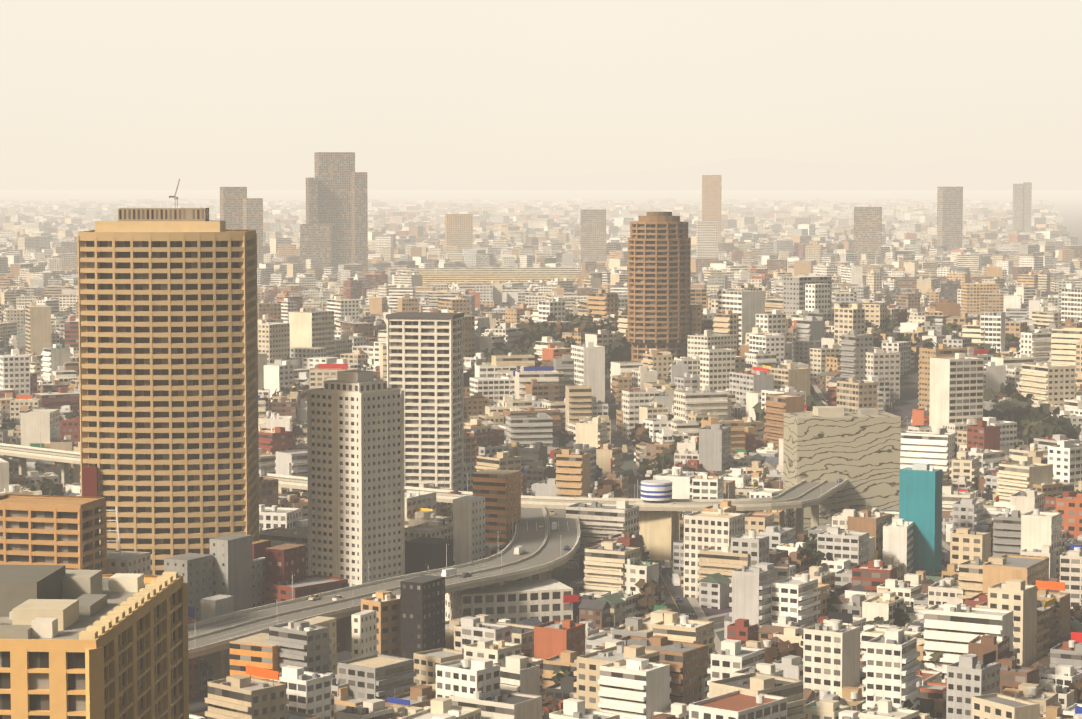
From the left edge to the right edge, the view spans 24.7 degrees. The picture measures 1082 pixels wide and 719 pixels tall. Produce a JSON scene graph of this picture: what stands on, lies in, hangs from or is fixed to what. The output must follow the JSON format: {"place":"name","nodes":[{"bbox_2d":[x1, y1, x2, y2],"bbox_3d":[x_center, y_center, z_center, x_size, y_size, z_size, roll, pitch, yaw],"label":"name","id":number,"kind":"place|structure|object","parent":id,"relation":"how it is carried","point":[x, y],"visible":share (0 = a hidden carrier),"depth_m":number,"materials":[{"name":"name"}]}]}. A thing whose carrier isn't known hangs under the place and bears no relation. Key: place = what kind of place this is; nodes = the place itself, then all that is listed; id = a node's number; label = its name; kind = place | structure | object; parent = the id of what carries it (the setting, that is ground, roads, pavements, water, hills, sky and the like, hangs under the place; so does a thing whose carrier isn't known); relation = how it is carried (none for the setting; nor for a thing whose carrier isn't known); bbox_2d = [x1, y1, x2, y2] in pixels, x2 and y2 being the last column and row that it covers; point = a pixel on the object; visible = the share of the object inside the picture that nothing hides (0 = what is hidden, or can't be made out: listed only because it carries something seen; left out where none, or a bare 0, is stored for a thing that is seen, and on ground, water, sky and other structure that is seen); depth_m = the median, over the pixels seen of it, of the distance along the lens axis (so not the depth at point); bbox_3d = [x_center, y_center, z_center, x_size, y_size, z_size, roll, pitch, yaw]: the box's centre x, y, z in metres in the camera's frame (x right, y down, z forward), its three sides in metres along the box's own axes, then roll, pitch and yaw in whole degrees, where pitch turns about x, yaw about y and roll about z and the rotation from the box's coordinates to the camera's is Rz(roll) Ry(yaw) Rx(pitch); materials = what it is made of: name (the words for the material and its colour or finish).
{"place":"outdoors","nodes":[
{"label":"outdoors","id":0,"kind":"place"},
{"bbox_2d":[0,157,1081,189],"bbox_3d":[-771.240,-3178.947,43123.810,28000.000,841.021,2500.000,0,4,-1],"label":"mountain ridge","id":1,"kind":"structure","parent":0,"point":[965,173],"depth_m":43666.35,"materials":[{"name":"beige"}]},
{"bbox_2d":[0,190,1081,713],"bbox_3d":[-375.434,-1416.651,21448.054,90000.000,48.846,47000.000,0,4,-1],"label":"ground","id":2,"kind":"structure","parent":0,"point":[1066,204],"depth_m":23347.19,"materials":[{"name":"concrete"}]},
{"bbox_2d":[0,494,150,574],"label":"office building","id":3,"kind":"structure","parent":2,"relation":"on","point":[47,530],"depth_m":722.63,"materials":[{"name":"concrete"}]},
{"bbox_2d":[0,565,188,718],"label":"tan building","id":4,"kind":"structure","parent":2,"relation":"on","point":[86,644],"depth_m":487.37,"materials":[{"name":"concrete"}]},
{"bbox_2d":[77,179,258,574],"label":"skyscraper","id":5,"kind":"structure","parent":2,"relation":"on","point":[168,369],"depth_m":848.13,"materials":[{"name":"concrete"}]},
{"bbox_2d":[307,370,404,586],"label":"white residential tower","id":6,"kind":"structure","parent":2,"relation":"on","point":[355,454],"depth_m":882.40,"materials":[{"name":"concrete"}]},
{"bbox_2d":[188,504,579,680],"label":"elevated expressway","id":7,"kind":"structure","parent":2,"relation":"on","point":[544,554],"depth_m":826.81,"materials":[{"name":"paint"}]},
{"bbox_2d":[308,510,569,600],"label":"vehicles","id":8,"kind":"object","parent":7,"relation":"on","point":[518,550],"visible":0.5,"depth_m":843.03,"materials":[{"name":"white metal"}]},
{"bbox_2d":[386,312,463,490],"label":"high-rise building","id":9,"kind":"structure","parent":2,"relation":"on","point":[423,361],"depth_m":1120.04,"materials":[{"name":"concrete"}]},
{"bbox_2d":[0,402,911,536],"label":"elevated expressway","id":10,"kind":"structure","parent":2,"relation":"on","point":[800,496],"depth_m":1046.16,"materials":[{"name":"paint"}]},
{"bbox_2d":[259,419,911,493],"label":"elevated expressway vehicles","id":11,"kind":"object","parent":10,"relation":"on","point":[261,472],"visible":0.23,"depth_m":1093.74,"materials":[{"name":"metal"}]},
{"bbox_2d":[0,198,1081,718],"bbox_3d":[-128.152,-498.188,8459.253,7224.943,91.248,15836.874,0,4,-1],"label":"city blocks","id":12,"kind":"structure","parent":2,"relation":"on","point":[802,242],"depth_m":1360.39,"materials":[{"name":"beige concrete"}]},
{"bbox_2d":[0,261,1081,718],"bbox_3d":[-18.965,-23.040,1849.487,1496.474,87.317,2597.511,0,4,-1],"label":"roof clutter and parapets","id":13,"kind":"object","parent":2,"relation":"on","point":[762,677],"visible":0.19,"depth_m":911.93,"materials":[{"name":"concrete"}]},
{"bbox_2d":[0,269,1081,718],"bbox_3d":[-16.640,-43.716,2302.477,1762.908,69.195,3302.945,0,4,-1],"label":"trees","id":14,"kind":"object","parent":2,"relation":"on","point":[1040,421],"visible":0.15,"depth_m":1300.25,"materials":[{"name":"green plant"}]},
{"bbox_2d":[164,467,942,689],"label":"buildings","id":15,"kind":"structure","parent":2,"relation":"on","point":[230,573],"depth_m":841.14,"materials":[{"name":"grey concrete"}]},
{"bbox_2d":[550,450,678,610],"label":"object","id":16,"kind":"object","parent":2,"relation":"on","point":[658,532],"visible":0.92,"depth_m":1017.61,"materials":[{"name":"concrete"}]},
{"bbox_2d":[220,152,1031,313],"bbox_3d":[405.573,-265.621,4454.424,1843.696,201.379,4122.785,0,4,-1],"label":"distant towers","id":17,"kind":"structure","parent":2,"relation":"on","point":[334,228],"depth_m":3874.77,"materials":[{"name":"grey concrete"}]},
{"bbox_2d":[605,385,720,651],"bbox_3d":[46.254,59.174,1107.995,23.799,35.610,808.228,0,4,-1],"label":"street","id":18,"kind":"structure","parent":2,"relation":"on","point":[690,608],"depth_m":927.83,"materials":[{"name":"grey asphalt"}]},
{"bbox_2d":[622,445,684,615],"bbox_3d":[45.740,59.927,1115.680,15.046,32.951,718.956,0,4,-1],"label":"street vehicles","id":19,"kind":"object","parent":18,"relation":"on","point":[675,579],"visible":0.17,"depth_m":965.27,"materials":[{"name":"paint"}]},
{"bbox_2d":[627,212,700,360],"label":"round tower","id":20,"kind":"structure","parent":2,"relation":"on","point":[663,314],"depth_m":1488.09,"materials":[{"name":"concrete"}]},
{"bbox_2d":[783,406,900,529],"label":"building","id":21,"kind":"structure","parent":2,"relation":"on","point":[860,448],"depth_m":1098.35,"materials":[{"name":"concrete"}]},
{"bbox_2d":[0,0,1081,188],"label":"sky","id":22,"kind":"structure","parent":0,"point":[95,94],"materials":[{"name":"beige"}]},
{"bbox_2d":[693,575,927,631],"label":"street front","id":23,"kind":"structure","parent":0,"point":[718,620],"depth_m":882.79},
{"bbox_2d":[678,572,941,617],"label":"street vehicles","id":24,"kind":"object","parent":23,"relation":"on","point":[939,574],"depth_m":963.07,"materials":[{"name":"paint"}]},
{"bbox_2d":[810,379,949,570],"bbox_3d":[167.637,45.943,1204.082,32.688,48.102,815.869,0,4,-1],"label":"street","id":25,"kind":"structure","parent":0,"point":[818,395],"depth_m":1426.88,"materials":[{"name":"grey asphalt"}]},
{"bbox_2d":[941,550,949,560],"bbox_3d":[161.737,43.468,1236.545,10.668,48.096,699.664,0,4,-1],"label":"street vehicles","id":26,"kind":"object","parent":25,"relation":"on","point":[945,556],"visible":0.04,"depth_m":1014.02,"materials":[{"name":"paint"}]},
{"bbox_2d":[912,463,933,470],"bbox_3d":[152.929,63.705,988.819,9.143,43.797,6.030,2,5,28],"label":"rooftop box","id":27,"kind":"object","parent":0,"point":[919,466],"visible":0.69,"depth_m":987.07,"materials":[{"name":"white concrete"}]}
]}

